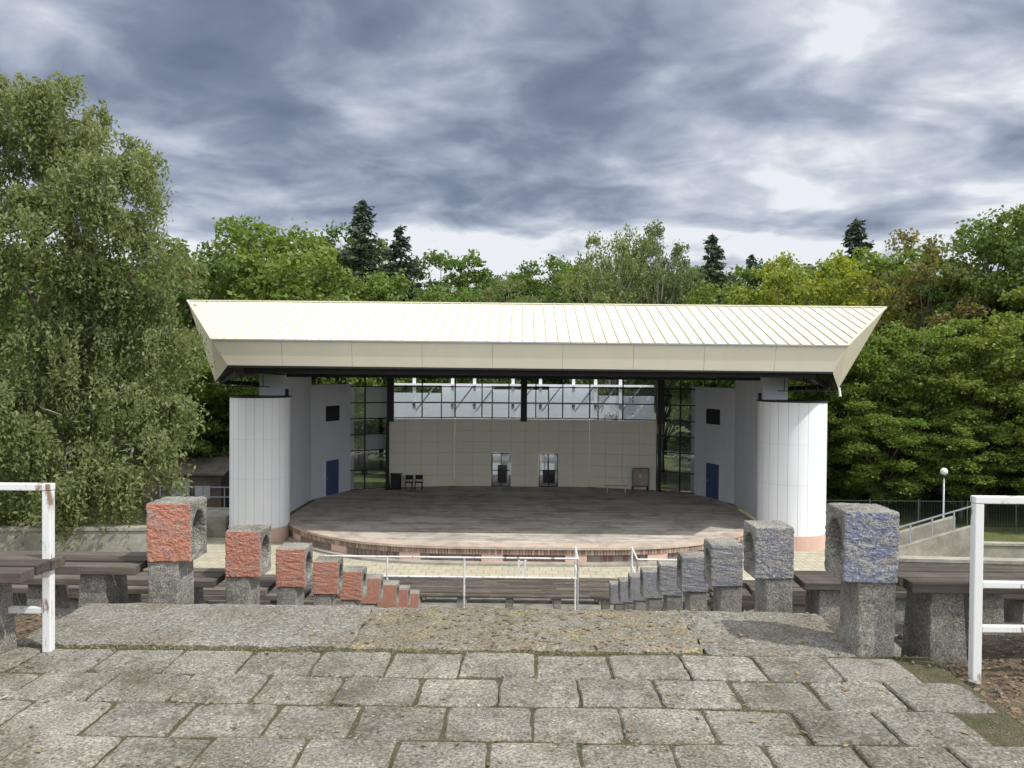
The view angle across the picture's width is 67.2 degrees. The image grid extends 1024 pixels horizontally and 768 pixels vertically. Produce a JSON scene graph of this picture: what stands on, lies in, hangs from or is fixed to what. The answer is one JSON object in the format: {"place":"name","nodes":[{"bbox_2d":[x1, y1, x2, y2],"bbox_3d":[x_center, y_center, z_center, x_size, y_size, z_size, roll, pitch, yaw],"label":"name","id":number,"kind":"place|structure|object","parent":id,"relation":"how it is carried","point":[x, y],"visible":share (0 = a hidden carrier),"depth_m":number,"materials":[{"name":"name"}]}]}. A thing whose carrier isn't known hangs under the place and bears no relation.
{"place":"outdoors","nodes":[
{"label":"outdoors","id":0,"kind":"place"},
{"bbox_2d":[160,486,228,537],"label":"side staircase","id":1,"kind":"structure","parent":0,"point":[217,523],"depth_m":36.84,"materials":[{"name":"grey concrete"}]},
{"bbox_2d":[228,395,291,542],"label":"round tower","id":2,"kind":"structure","parent":0,"point":[259,465],"depth_m":35.66,"materials":[{"name":"white metal"}]},
{"bbox_2d":[193,537,825,579],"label":"forecourt pavement","id":3,"kind":"structure","parent":0,"point":[213,556],"depth_m":31.49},
{"bbox_2d":[286,526,743,566],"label":"stage front wall","id":4,"kind":"structure","parent":3,"relation":"on","point":[597,558],"depth_m":32.27,"materials":[{"name":"concrete"}]},
{"bbox_2d":[288,517,743,549],"bbox_3d":[0.495,6.722,40.373,23.400,0.120,16.660,0,1,1],"label":"stage rim","id":5,"kind":"object","parent":4,"relation":"on","point":[319,532],"visible":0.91,"depth_m":32.72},
{"bbox_2d":[290,486,752,542],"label":"stage deck","id":6,"kind":"structure","parent":4,"relation":"on","point":[514,514],"depth_m":39.43,"materials":[{"name":"wood"}]},
{"bbox_2d":[389,419,656,489],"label":"beige back wall","id":7,"kind":"structure","parent":6,"relation":"on","point":[437,452],"depth_m":49.20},
{"bbox_2d":[455,453,588,487],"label":"backstage doors","id":8,"kind":"structure","parent":7,"relation":"attached to","point":[548,478],"depth_m":50.72,"materials":[{"name":"black metal"}]},
{"bbox_2d":[341,377,704,493],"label":"clerestory windows","id":9,"kind":"structure","parent":6,"relation":"on","point":[375,402],"depth_m":48.16,"materials":[{"name":"black metal"}]},
{"bbox_2d":[259,374,787,517],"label":"side walls","id":10,"kind":"structure","parent":6,"relation":"on","point":[724,447],"depth_m":43.84,"materials":[{"name":"white paint"}]},
{"bbox_2d":[189,301,883,388],"bbox_3d":[1.115,-2.017,42.163,34.450,4.070,20.600,0,1,1],"label":"roof shell","id":11,"kind":"object","parent":10,"relation":"on","point":[523,321],"visible":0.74,"depth_m":34.81},
{"bbox_2d":[215,368,832,391],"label":"roof steel beams","id":12,"kind":"structure","parent":11,"relation":"attached to","point":[483,374],"depth_m":33.12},
{"bbox_2d":[210,339,848,372],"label":"roof fascia","id":13,"kind":"structure","parent":11,"relation":"attached to","point":[589,356],"depth_m":31.95,"materials":[{"name":"metal"}]},
{"bbox_2d":[187,300,886,345],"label":"roof seams","id":14,"kind":"object","parent":11,"relation":"attached to","point":[584,304],"visible":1,"depth_m":35.49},
{"bbox_2d":[386,378,663,491],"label":"steel columns","id":15,"kind":"structure","parent":6,"relation":"on","point":[660,401],"depth_m":47.55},
{"bbox_2d":[0,647,1023,767],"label":"pavement","id":16,"kind":"structure","parent":0,"point":[648,721],"depth_m":3.63,"materials":[{"name":"stone"}]},
{"bbox_2d":[0,389,1023,541],"bbox_3d":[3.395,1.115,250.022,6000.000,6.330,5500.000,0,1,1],"label":"ground","id":17,"kind":"structure","parent":0,"point":[669,482],"depth_m":47.96,"materials":[{"name":"green plant"}]},
{"bbox_2d":[0,482,54,651],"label":"white metal railing","id":18,"kind":"object","parent":17,"relation":"on","point":[46,609],"visible":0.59,"depth_m":4.35,"materials":[{"name":"metal"}]},
{"bbox_2d":[0,554,64,654],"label":"wooden bench","id":19,"kind":"object","parent":17,"relation":"on","point":[17,568],"visible":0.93,"depth_m":4.31,"materials":[{"name":"grey wood"}]},
{"bbox_2d":[0,525,146,551],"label":"retaining wall","id":20,"kind":"structure","parent":17,"relation":"on","point":[113,539],"depth_m":24.55,"materials":[{"name":"concrete"}]},
{"bbox_2d":[0,251,183,439],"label":"deciduous tree","id":21,"kind":"object","parent":17,"relation":"on","point":[18,307],"visible":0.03,"depth_m":46.69,"materials":[{"name":"green plant"}]},
{"bbox_2d":[0,71,214,550],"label":"willow tree","id":22,"kind":"object","parent":17,"relation":"on","point":[85,177],"visible":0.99,"depth_m":25.27,"materials":[{"name":"green plant"}]},
{"bbox_2d":[52,330,233,506],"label":"deciduous tree","id":23,"kind":"object","parent":17,"relation":"on","point":[204,446],"visible":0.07,"depth_m":44.20,"materials":[{"name":"green plant"}]},
{"bbox_2d":[142,456,228,517],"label":"storage shed","id":24,"kind":"structure","parent":17,"relation":"on","point":[213,471],"depth_m":41.86,"materials":[{"name":"grey wood"}]},
{"bbox_2d":[123,232,258,401],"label":"deciduous tree","id":25,"kind":"object","parent":17,"relation":"on","point":[231,274],"visible":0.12,"depth_m":56.37,"materials":[{"name":"green plant"}]},
{"bbox_2d":[176,347,259,457],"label":"deciduous tree","id":26,"kind":"object","parent":17,"relation":"on","point":[214,429],"visible":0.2,"depth_m":45.29,"materials":[{"name":"green plant"}]},
{"bbox_2d":[184,215,367,390],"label":"deciduous tree","id":27,"kind":"object","parent":17,"relation":"on","point":[279,250],"visible":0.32,"depth_m":58.86,"materials":[{"name":"green plant"}]},
{"bbox_2d":[293,219,398,384],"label":"deciduous tree","id":28,"kind":"object","parent":17,"relation":"on","point":[381,243],"visible":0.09,"depth_m":70.35,"materials":[{"name":"green plant"}]},
{"bbox_2d":[318,198,391,464],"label":"spruce tree","id":29,"kind":"object","parent":17,"relation":"on","point":[362,248],"visible":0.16,"depth_m":65.73,"materials":[{"name":"green plant"}]},
{"bbox_2d":[311,266,421,474],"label":"deciduous tree","id":30,"kind":"object","parent":17,"relation":"on","point":[386,287],"visible":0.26,"depth_m":59.52,"materials":[{"name":"green plant"}]},
{"bbox_2d":[354,224,438,458],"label":"spruce tree","id":31,"kind":"object","parent":17,"relation":"on","point":[400,242],"visible":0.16,"depth_m":63.61,"materials":[{"name":"green plant"}]},
{"bbox_2d":[17,603,857,657],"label":"concrete edge slabs","id":32,"kind":"structure","parent":17,"relation":"on","point":[220,625],"depth_m":4.74,"materials":[{"name":"concrete"}]},
{"bbox_2d":[399,287,488,418],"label":"deciduous tree","id":33,"kind":"object","parent":17,"relation":"on","point":[465,295],"visible":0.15,"depth_m":61.09,"materials":[{"name":"green plant"}]},
{"bbox_2d":[325,555,578,608],"bbox_3d":[-1.369,4.827,17.295,5.714,1.921,0.044,0,1,1],"label":"white metal railing","id":34,"kind":"object","parent":17,"relation":"on","point":[463,576],"visible":0.59,"depth_m":17.27,"materials":[{"name":"metal"}]},
{"bbox_2d":[411,249,504,392],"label":"deciduous tree","id":35,"kind":"object","parent":17,"relation":"on","point":[460,281],"visible":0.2,"depth_m":74.04,"materials":[{"name":"green plant"}]},
{"bbox_2d":[453,274,532,414],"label":"deciduous tree","id":36,"kind":"object","parent":17,"relation":"on","point":[497,277],"visible":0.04,"depth_m":91.37,"materials":[{"name":"green plant"}]},
{"bbox_2d":[472,271,538,418],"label":"deciduous tree","id":37,"kind":"object","parent":17,"relation":"on","point":[507,284],"visible":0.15,"depth_m":62.91,"materials":[{"name":"green plant"}]},
{"bbox_2d":[0,646,1023,767],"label":"pavement bedding","id":38,"kind":"object","parent":17,"relation":"on","point":[1001,728],"visible":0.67,"depth_m":3.70,"materials":[{"name":"soil"},{"name":"moss"}]},
{"bbox_2d":[0,383,1023,502],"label":"undergrowth bushes","id":39,"kind":"object","parent":17,"relation":"on","point":[835,475],"visible":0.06,"depth_m":46.43,"materials":[{"name":"green plant"}]},
{"bbox_2d":[26,245,1008,416],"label":"distant trees","id":40,"kind":"object","parent":17,"relation":"on","point":[747,275],"depth_m":84.25,"materials":[{"name":"green plant"}]},
{"bbox_2d":[14,597,1023,656],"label":"amphitheatre terraces","id":41,"kind":"object","parent":17,"relation":"on","point":[567,604],"visible":0.01,"depth_m":20.69,"materials":[{"name":"concrete"}]},
{"bbox_2d":[0,551,147,607],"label":"wooden bench","id":42,"kind":"object","parent":41,"relation":"on","point":[103,577],"visible":0.54,"depth_m":5.42,"materials":[{"name":"brown wood"}]},
{"bbox_2d":[12,567,225,607],"bbox_3d":[-6.255,2.032,6.956,7.325,0.725,0.405,0,1,1],"label":"wooden bench","id":43,"kind":"object","parent":41,"relation":"on","point":[209,577],"visible":0.3,"depth_m":6.79,"materials":[{"name":"grey wood"}]},
{"bbox_2d":[12,579,275,605],"bbox_3d":[-6.242,2.481,8.322,7.329,0.725,0.405,0,1,1],"label":"wooden bench","id":44,"kind":"object","parent":41,"relation":"on","point":[19,592],"visible":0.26,"depth_m":8.15,"materials":[{"name":"grey wood"}]},
{"bbox_2d":[146,496,206,603],"bbox_3d":[-2.390,1.291,5.507,0.327,0.940,0.315,0,1,1],"label":"concrete bench support","id":45,"kind":"object","parent":41,"relation":"on","point":[176,539],"visible":0.94,"depth_m":5.37,"materials":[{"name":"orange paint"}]},
{"bbox_2d":[68,588,310,607],"bbox_3d":[-6.223,2.929,9.690,7.321,0.726,0.404,0,1,1],"label":"wooden bench","id":46,"kind":"object","parent":41,"relation":"on","point":[271,596],"visible":0.13,"depth_m":9.47,"materials":[{"name":"grey wood"}]},
{"bbox_2d":[225,524,270,604],"bbox_3d":[-2.348,1.742,6.870,0.321,0.938,0.310,0,1,1],"label":"concrete bench support","id":47,"kind":"object","parent":41,"relation":"on","point":[248,556],"visible":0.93,"depth_m":6.72,"materials":[{"name":"orange paint"}]},
{"bbox_2d":[275,543,312,604],"bbox_3d":[-2.324,2.188,8.235,0.322,0.939,0.310,0,1,1],"label":"concrete bench support","id":48,"kind":"object","parent":41,"relation":"on","point":[294,569],"visible":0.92,"depth_m":8.09,"materials":[{"name":"orange paint"}]},
{"bbox_2d":[313,556,342,605],"bbox_3d":[-2.290,2.639,9.606,0.326,0.940,0.313,0,1,1],"label":"concrete bench support","id":49,"kind":"object","parent":41,"relation":"on","point":[327,579],"visible":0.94,"depth_m":9.46,"materials":[{"name":"orange paint"}]},
{"bbox_2d":[340,566,366,604],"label":"concrete bench support","id":50,"kind":"object","parent":41,"relation":"on","point":[353,591],"visible":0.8,"depth_m":10.81,"materials":[{"name":"orange paint"}]},
{"bbox_2d":[361,574,383,606],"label":"concrete bench support","id":51,"kind":"object","parent":41,"relation":"on","point":[374,596],"visible":0.56,"depth_m":12.19,"materials":[{"name":"orange paint"}]},
{"bbox_2d":[379,580,399,607],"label":"concrete bench support","id":52,"kind":"object","parent":41,"relation":"on","point":[391,594],"visible":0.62,"depth_m":13.55,"materials":[{"name":"orange paint"}]},
{"bbox_2d":[260,577,608,582],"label":"wooden bench","id":53,"kind":"object","parent":41,"relation":"on","point":[477,580],"visible":0.06,"depth_m":25.82,"materials":[{"name":"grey wood"}]},
{"bbox_2d":[261,576,617,580],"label":"wooden bench","id":54,"kind":"object","parent":41,"relation":"on","point":[487,579],"visible":0.07,"depth_m":26.75,"materials":[{"name":"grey wood"}]},
{"bbox_2d":[274,587,608,604],"bbox_3d":[0.233,5.996,20.940,23.987,0.727,0.403,0,1,1],"label":"wooden bench","id":55,"kind":"object","parent":41,"relation":"on","point":[554,591],"visible":0.06,"depth_m":21.01,"materials":[{"name":"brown wood"}]},
{"bbox_2d":[275,585,608,601],"bbox_3d":[0.243,6.187,21.892,23.990,0.728,0.406,0,1,1],"label":"wooden bench","id":56,"kind":"object","parent":41,"relation":"on","point":[488,588],"visible":0.04,"depth_m":21.97,"materials":[{"name":"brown wood"}]},
{"bbox_2d":[308,583,608,588],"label":"wooden bench","id":57,"kind":"object","parent":41,"relation":"on","point":[499,586],"visible":0.02,"depth_m":22.95,"materials":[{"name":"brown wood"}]},
{"bbox_2d":[310,581,608,586],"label":"wooden bench","id":58,"kind":"object","parent":41,"relation":"on","point":[594,585],"visible":0.09,"depth_m":23.89,"materials":[{"name":"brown wood"}]},
{"bbox_2d":[225,578,709,585],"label":"wooden bench","id":59,"kind":"object","parent":41,"relation":"on","point":[498,582],"visible":0.04,"depth_m":24.84,"materials":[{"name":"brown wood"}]},
{"bbox_2d":[311,590,750,610],"bbox_3d":[0.222,5.806,19.986,23.988,0.727,0.406,0,1,1],"label":"wooden bench","id":60,"kind":"object","parent":41,"relation":"on","point":[558,597],"visible":0.15,"depth_m":19.85,"materials":[{"name":"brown wood"}]},
{"bbox_2d":[618,577,632,610],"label":"concrete bench support","id":61,"kind":"object","parent":41,"relation":"on","point":[623,598],"visible":0.47,"depth_m":14.49,"materials":[{"name":"blue paint"}]},
{"bbox_2d":[628,573,645,610],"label":"concrete bench support","id":62,"kind":"object","parent":41,"relation":"on","point":[637,598],"visible":0.47,"depth_m":13.08,"materials":[{"name":"blue paint"}]},
{"bbox_2d":[640,567,662,610],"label":"concrete bench support","id":63,"kind":"object","parent":41,"relation":"on","point":[649,593],"visible":0.59,"depth_m":11.68,"materials":[{"name":"blue paint"}]},
{"bbox_2d":[657,560,682,612],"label":"concrete bench support","id":64,"kind":"object","parent":41,"relation":"on","point":[668,589],"visible":0.56,"depth_m":10.27,"materials":[{"name":"blue paint"}]},
{"bbox_2d":[676,551,707,610],"bbox_3d":[2.104,2.448,9.008,0.321,0.938,0.311,0,1,1],"label":"concrete bench support","id":65,"kind":"object","parent":41,"relation":"on","point":[692,583],"visible":0.79,"depth_m":8.86,"materials":[{"name":"blue paint"}]},
{"bbox_2d":[704,538,742,611],"bbox_3d":[2.078,2.015,7.604,0.320,0.938,0.308,0,1,1],"label":"concrete bench support","id":66,"kind":"object","parent":41,"relation":"on","point":[723,567],"visible":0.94,"depth_m":7.45,"materials":[{"name":"blue paint"}]},
{"bbox_2d":[743,520,793,612],"bbox_3d":[2.056,1.587,6.200,0.325,0.938,0.313,0,1,1],"label":"concrete bench support","id":67,"kind":"object","parent":41,"relation":"on","point":[768,557],"visible":0.92,"depth_m":6.06,"materials":[{"name":"blue paint"}]},
{"bbox_2d":[683,592,1003,612],"bbox_3d":[6.258,3.231,10.392,7.857,0.727,0.405,0,1,1],"label":"wooden bench","id":68,"kind":"object","parent":41,"relation":"on","point":[798,606],"visible":0.03,"depth_m":10.28,"materials":[{"name":"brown wood"}]},
{"bbox_2d":[742,580,1023,622],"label":"wooden bench","id":69,"kind":"object","parent":41,"relation":"on","point":[1013,609],"visible":0.25,"depth_m":7.47,"materials":[{"name":"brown wood"}]},
{"bbox_2d":[792,570,1004,634],"bbox_3d":[6.212,1.943,6.172,7.854,0.725,0.406,0,1,1],"label":"wooden bench","id":70,"kind":"object","parent":41,"relation":"on","point":[823,591],"visible":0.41,"depth_m":6.08,"materials":[{"name":"brown wood"}]},
{"bbox_2d":[394,378,653,478],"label":"backstage block","id":71,"kind":"structure","parent":17,"relation":"on","point":[570,395],"depth_m":57.49,"materials":[{"name":"glass"}]},
{"bbox_2d":[505,253,573,389],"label":"deciduous tree","id":72,"kind":"object","parent":17,"relation":"on","point":[526,273],"visible":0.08,"depth_m":93.84,"materials":[{"name":"green plant"}]},
{"bbox_2d":[515,281,599,416],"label":"deciduous tree","id":73,"kind":"object","parent":17,"relation":"on","point":[552,294],"visible":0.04,"depth_m":67.25,"materials":[{"name":"green plant"}]},
{"bbox_2d":[539,261,655,419],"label":"deciduous tree","id":74,"kind":"object","parent":17,"relation":"on","point":[567,270],"visible":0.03,"depth_m":88.17,"materials":[{"name":"green plant"}]},
{"bbox_2d":[558,223,661,417],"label":"birch tree","id":75,"kind":"object","parent":17,"relation":"on","point":[609,283],"visible":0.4,"depth_m":59.21,"materials":[{"name":"green plant"}]},
{"bbox_2d":[578,233,689,408],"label":"birch tree","id":76,"kind":"object","parent":17,"relation":"on","point":[585,298],"visible":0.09,"depth_m":65.19,"materials":[{"name":"green plant"}]},
{"bbox_2d":[612,219,712,473],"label":"birch tree","id":77,"kind":"object","parent":17,"relation":"on","point":[682,265],"visible":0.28,"depth_m":60.94,"materials":[{"name":"green plant"}]},
{"bbox_2d":[657,233,735,460],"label":"spruce tree","id":78,"kind":"object","parent":17,"relation":"on","point":[713,249],"visible":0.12,"depth_m":59.49,"materials":[{"name":"green plant"}]},
{"bbox_2d":[664,279,759,427],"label":"deciduous tree","id":79,"kind":"object","parent":17,"relation":"on","point":[707,295],"visible":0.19,"depth_m":55.84,"materials":[{"name":"green plant"}]},
{"bbox_2d":[721,250,848,387],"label":"maple tree","id":80,"kind":"object","parent":17,"relation":"on","point":[781,274],"visible":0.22,"depth_m":52.47,"materials":[{"name":"green plant"}]},
{"bbox_2d":[775,249,902,398],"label":"maple tree","id":81,"kind":"object","parent":17,"relation":"on","point":[852,278],"visible":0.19,"depth_m":52.70,"materials":[{"name":"green plant"}]},
{"bbox_2d":[788,329,909,502],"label":"deciduous tree","id":82,"kind":"object","parent":17,"relation":"on","point":[856,375],"visible":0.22,"depth_m":45.44,"materials":[{"name":"green plant"}]},
{"bbox_2d":[827,217,883,304],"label":"spruce tree","id":83,"kind":"object","parent":17,"relation":"on","point":[854,238],"visible":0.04,"depth_m":65.04,"materials":[{"name":"green plant"}]},
{"bbox_2d":[806,244,960,383],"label":"deciduous tree","id":84,"kind":"object","parent":17,"relation":"on","point":[881,263],"visible":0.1,"depth_m":59.07,"materials":[{"name":"green plant"}]},
{"bbox_2d":[827,400,948,507],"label":"deciduous tree","id":85,"kind":"object","parent":17,"relation":"on","point":[871,471],"visible":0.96,"depth_m":42.65,"materials":[{"name":"green plant"}]},
{"bbox_2d":[841,316,1003,512],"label":"deciduous tree","id":86,"kind":"object","parent":17,"relation":"on","point":[918,369],"visible":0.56,"depth_m":43.70,"materials":[{"name":"green plant"}]},
{"bbox_2d":[851,228,1001,500],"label":"rowan tree","id":87,"kind":"object","parent":17,"relation":"on","point":[914,302],"visible":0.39,"depth_m":48.45,"materials":[{"name":"green plant"}]},
{"bbox_2d":[830,499,1023,531],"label":"green wire fence","id":88,"kind":"object","parent":17,"relation":"on","point":[934,501],"visible":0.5,"depth_m":39.79,"materials":[{"name":"metal"}]},
{"bbox_2d":[898,506,970,556],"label":"access ramp","id":89,"kind":"structure","parent":17,"relation":"on","point":[943,537],"depth_m":31.39,"materials":[{"name":"concrete"}]},
{"bbox_2d":[893,203,1023,495],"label":"deciduous tree","id":90,"kind":"object","parent":17,"relation":"on","point":[994,250],"visible":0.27,"depth_m":47.60,"materials":[{"name":"green plant"}]},
{"bbox_2d":[897,405,1021,523],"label":"deciduous tree","id":91,"kind":"object","parent":17,"relation":"on","point":[961,490],"visible":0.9,"depth_m":41.12,"materials":[{"name":"green plant"}]},
{"bbox_2d":[898,555,1023,566],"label":"retaining wall","id":92,"kind":"structure","parent":17,"relation":"on","point":[948,561],"depth_m":23.32,"materials":[{"name":"concrete"}]},
{"bbox_2d":[907,330,1023,519],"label":"maple tree","id":93,"kind":"object","parent":17,"relation":"on","point":[977,341],"visible":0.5,"depth_m":41.92,"materials":[{"name":"green plant"}]},
{"bbox_2d":[962,221,1023,378],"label":"deciduous tree","id":94,"kind":"object","parent":17,"relation":"on","point":[1011,233],"visible":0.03,"depth_m":52.68,"materials":[{"name":"green plant"}]},
{"bbox_2d":[970,286,1023,461],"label":"maple tree","id":95,"kind":"object","parent":17,"relation":"on","point":[1001,361],"visible":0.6,"depth_m":41.67,"materials":[{"name":"green plant"}]},
{"bbox_2d":[980,406,1023,493],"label":"deciduous tree","id":96,"kind":"object","parent":17,"relation":"on","point":[1013,468],"visible":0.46,"depth_m":40.73,"materials":[{"name":"green plant"}]},
{"bbox_2d":[983,541,1023,557],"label":"retaining wall","id":97,"kind":"structure","parent":17,"relation":"on","point":[993,549],"depth_m":33.20,"materials":[{"name":"concrete"}]},
{"bbox_2d":[0,0,1023,296],"label":"sky","id":98,"kind":"structure","parent":0,"point":[512,132],"materials":[{"name":"grey"}]},
{"bbox_2d":[15,615,1023,723],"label":"leafy soil","id":99,"kind":"structure","parent":0,"point":[1002,669],"depth_m":4.43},
{"bbox_2d":[0,606,1023,767],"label":"fallen leaves","id":100,"kind":"object","parent":99,"relation":"on","point":[724,630],"visible":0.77,"depth_m":4.53,"materials":[{"name":"brown plant"}]},
{"bbox_2d":[9,621,1023,766],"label":"gravel","id":101,"kind":"structure","parent":99,"relation":"on","point":[971,682],"depth_m":3.83,"materials":[{"name":"gravel"}]},
{"bbox_2d":[10,606,1023,749],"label":"grass tufts","id":102,"kind":"object","parent":99,"relation":"on","point":[350,649],"visible":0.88,"depth_m":4.42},
{"bbox_2d":[895,566,1023,667],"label":"wooden bench","id":103,"kind":"object","parent":99,"relation":"on","point":[934,625],"visible":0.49,"depth_m":4.42,"materials":[{"name":"brown wood"}]},
{"bbox_2d":[968,495,1023,684],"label":"white metal railing","id":104,"kind":"object","parent":99,"relation":"on","point":[978,584],"visible":0.9,"depth_m":4.16,"materials":[{"name":"metal"}]},
{"bbox_2d":[632,468,648,490],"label":"notice board","id":105,"kind":"object","parent":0,"point":[640,477],"visible":1,"depth_m":47.95,"materials":[{"name":"brown wood"}]},
{"bbox_2d":[756,399,828,550],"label":"round tower","id":106,"kind":"structure","parent":0,"point":[791,459],"depth_m":35.13,"materials":[{"name":"white metal"}]},
{"bbox_2d":[824,503,899,656],"bbox_3d":[2.050,1.189,4.536,0.328,0.941,0.316,0,1,1],"label":"concrete bench support","id":107,"kind":"object","parent":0,"point":[861,561],"visible":0.97,"depth_m":4.40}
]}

